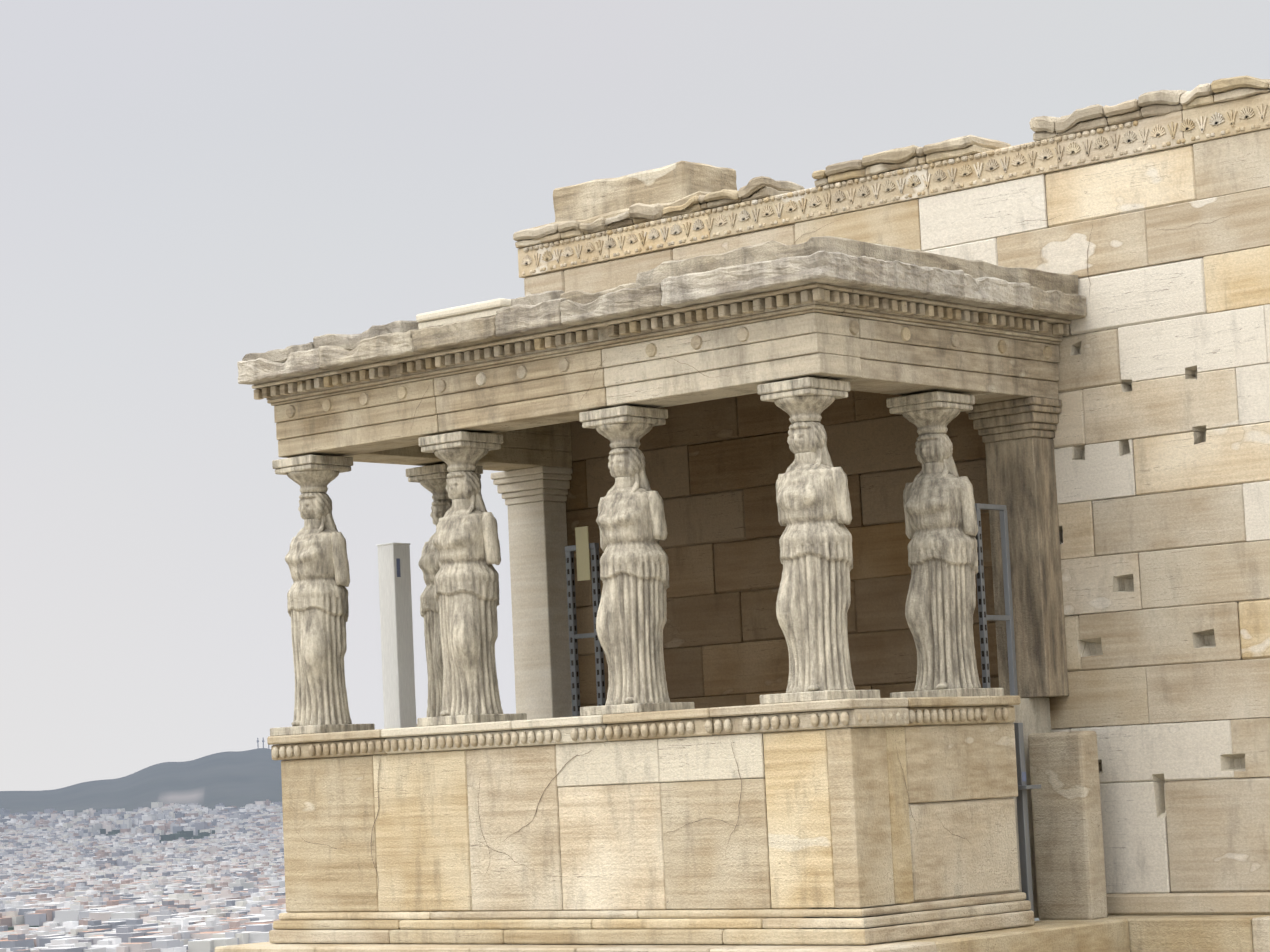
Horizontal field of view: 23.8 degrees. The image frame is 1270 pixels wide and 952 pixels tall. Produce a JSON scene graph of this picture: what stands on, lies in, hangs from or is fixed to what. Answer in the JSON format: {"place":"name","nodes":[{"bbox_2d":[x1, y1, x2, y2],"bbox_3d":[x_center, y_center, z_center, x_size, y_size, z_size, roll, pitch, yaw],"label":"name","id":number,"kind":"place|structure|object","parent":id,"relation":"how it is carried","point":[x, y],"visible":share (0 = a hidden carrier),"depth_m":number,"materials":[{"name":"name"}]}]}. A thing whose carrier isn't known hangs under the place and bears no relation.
{"place":"outdoors","nodes":[
{"label":"outdoors","id":0,"kind":"place"},
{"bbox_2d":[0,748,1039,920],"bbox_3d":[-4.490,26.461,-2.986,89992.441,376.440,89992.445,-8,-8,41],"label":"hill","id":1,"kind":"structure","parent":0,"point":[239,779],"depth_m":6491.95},
{"bbox_2d":[0,799,287,951],"bbox_3d":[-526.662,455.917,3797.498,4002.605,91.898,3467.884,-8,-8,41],"label":"city buildings","id":2,"kind":"structure","parent":1,"relation":"on","point":[137,880],"depth_m":2884.95,"materials":[{"name":"white concrete"}]},
{"bbox_2d":[257,737,268,748],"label":"antenna towers","id":3,"kind":"structure","parent":1,"relation":"on","point":[263,743],"depth_m":8106.92,"materials":[{"name":"grey metal"}]},
{"bbox_2d":[215,914,1269,951],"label":"krepis steps","id":4,"kind":"structure","parent":1,"relation":"on","point":[1184,933],"depth_m":22.23,"materials":[{"name":"stone"}]},
{"bbox_2d":[267,695,1051,944],"bbox_3d":[0.330,2.770,24.144,6.188,1.700,3.260,-8,-8,41],"label":"podium","id":5,"kind":"object","parent":4,"relation":"on","point":[827,844],"depth_m":22.32,"materials":[{"name":"beige stone"}]},
{"bbox_2d":[270,455,374,735],"bbox_3d":[-2.656,1.003,25.265,0.641,2.309,0.621,-8,-8,41],"label":"caryatid","id":6,"kind":"object","parent":5,"relation":"on","point":[316,559],"visible":1,"depth_m":25.09,"materials":[{"name":"stone"}]},
{"bbox_2d":[377,543,416,728],"bbox_3d":[-2.041,1.387,25.900,0.210,1.615,0.210,-8,-8,41],"label":"white post","id":7,"kind":"object","parent":5,"relation":"on","point":[397,650],"visible":0.88,"depth_m":25.83,"materials":[{"name":"paint"}]},
{"bbox_2d":[406,463,482,726],"bbox_3d":[-1.623,1.071,26.418,0.644,2.309,0.621,-8,-8,41],"label":"caryatid","id":8,"kind":"object","parent":5,"relation":"on","point":[432,479],"visible":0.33,"depth_m":26.31,"materials":[{"name":"stone"}]},
{"bbox_2d":[417,431,526,726],"bbox_3d":[-1.346,0.827,24.104,0.645,2.309,0.621,-8,-8,41],"label":"caryatid","id":9,"kind":"object","parent":5,"relation":"on","point":[465,542],"visible":1,"depth_m":23.93,"materials":[{"name":"stone"}]},
{"bbox_2d":[491,466,571,719],"bbox_3d":[-0.886,1.108,27.246,0.660,2.330,0.397,-8,-8,41],"label":"pilaster","id":10,"kind":"object","parent":5,"relation":"on","point":[535,498],"visible":0.92,"depth_m":27.14,"materials":[{"name":"stone"}]},
{"bbox_2d":[565,543,605,716],"bbox_3d":[-0.429,1.379,26.340,0.362,1.570,0.060,-8,-8,41],"label":"steel frame","id":11,"kind":"object","parent":5,"relation":"on","point":[574,636],"visible":0.81,"depth_m":26.36,"materials":[{"name":"grey metal"}]},
{"bbox_2d":[575,526,590,580],"bbox_3d":[-0.455,0.677,26.350,0.150,0.470,0.010,-8,-8,41],"label":"panel","id":12,"kind":"object","parent":11,"relation":"attached to","point":[582,552],"visible":1,"depth_m":26.34,"materials":[{"name":"beige"}]},
{"bbox_2d":[579,406,694,715],"bbox_3d":[-0.034,0.650,22.942,0.645,2.309,0.621,-8,-8,41],"label":"caryatid","id":13,"kind":"object","parent":5,"relation":"on","point":[631,618],"visible":1,"depth_m":22.76,"materials":[{"name":"stone"}]},
{"bbox_2d":[757,377,879,703],"bbox_3d":[1.277,0.474,21.780,0.641,2.309,0.621,-8,-8,41],"label":"caryatid","id":14,"kind":"object","parent":5,"relation":"on","point":[813,601],"visible":1,"depth_m":21.60,"materials":[{"name":"stone"}]},
{"bbox_2d":[886,391,1003,697],"bbox_3d":[2.307,0.542,22.936,0.646,2.309,0.621,-8,-8,41],"label":"caryatid","id":15,"kind":"object","parent":5,"relation":"on","point":[940,520],"visible":1,"depth_m":22.75,"materials":[{"name":"stone"}]},
{"bbox_2d":[975,503,1017,695],"bbox_3d":[2.783,0.966,23.330,0.047,1.500,0.407,-8,-8,41],"label":"steel frame","id":16,"kind":"object","parent":5,"relation":"on","point":[1007,617],"visible":0.81,"depth_m":23.38,"materials":[{"name":"grey metal"}]},
{"bbox_2d":[966,397,1068,697],"bbox_3d":[3.046,0.579,23.762,0.660,2.330,0.397,-8,-8,41],"label":"pilaster","id":17,"kind":"object","parent":5,"relation":"on","point":[1018,435],"visible":0.96,"depth_m":23.66,"materials":[{"name":"stone"}]},
{"bbox_2d":[1014,723,1040,910],"bbox_3d":[2.936,2.609,22.723,0.200,1.500,0.200,-8,-8,41],"label":"metal post","id":18,"kind":"object","parent":4,"relation":"on","point":[1024,842],"depth_m":22.70,"materials":[{"name":"grey metal"}]},
{"bbox_2d":[1028,730,1107,919],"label":"upright slab","id":19,"kind":"structure","parent":4,"relation":"on","point":[1068,837],"depth_m":23.02,"materials":[{"name":"stone"}]},
{"bbox_2d":[0,0,1269,790],"label":"sky","id":20,"kind":"structure","parent":0,"point":[189,189],"materials":[{"name":"grey"}]},
{"bbox_2d":[513,75,1269,248],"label":"stone coping","id":21,"kind":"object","parent":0,"point":[667,191],"depth_m":26.13,"materials":[{"name":"beige stone"}]},
{"bbox_2d":[524,129,1269,914],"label":"cella wall","id":22,"kind":"structure","parent":0,"point":[1162,455],"depth_m":23.45,"materials":[{"name":"beige stone"}]},
{"bbox_2d":[252,283,1070,470],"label":"porch entablature","id":23,"kind":"structure","parent":22,"relation":"attached to","point":[523,395],"depth_m":23.04,"materials":[{"name":"beige stone"}]},
{"bbox_2d":[237,236,1086,384],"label":"porch cornice","id":24,"kind":"structure","parent":23,"relation":"on","point":[771,265],"depth_m":22.60,"materials":[{"name":"beige stone"}]},
{"bbox_2d":[416,298,510,328],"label":"stone block","id":25,"kind":"structure","parent":24,"relation":"on","point":[486,309],"depth_m":23.56,"materials":[{"name":"stone"}]},
{"bbox_2d":[300,213,1229,891],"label":"cracks","id":26,"kind":"object","parent":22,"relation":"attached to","point":[586,753],"visible":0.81,"depth_m":23.15,"materials":[{"name":"brown stone"}]},
{"bbox_2d":[518,92,1269,277],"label":"carved frieze","id":27,"kind":"object","parent":22,"relation":"on","point":[1250,114],"visible":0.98,"depth_m":24.86,"materials":[{"name":"stone"}]}
]}

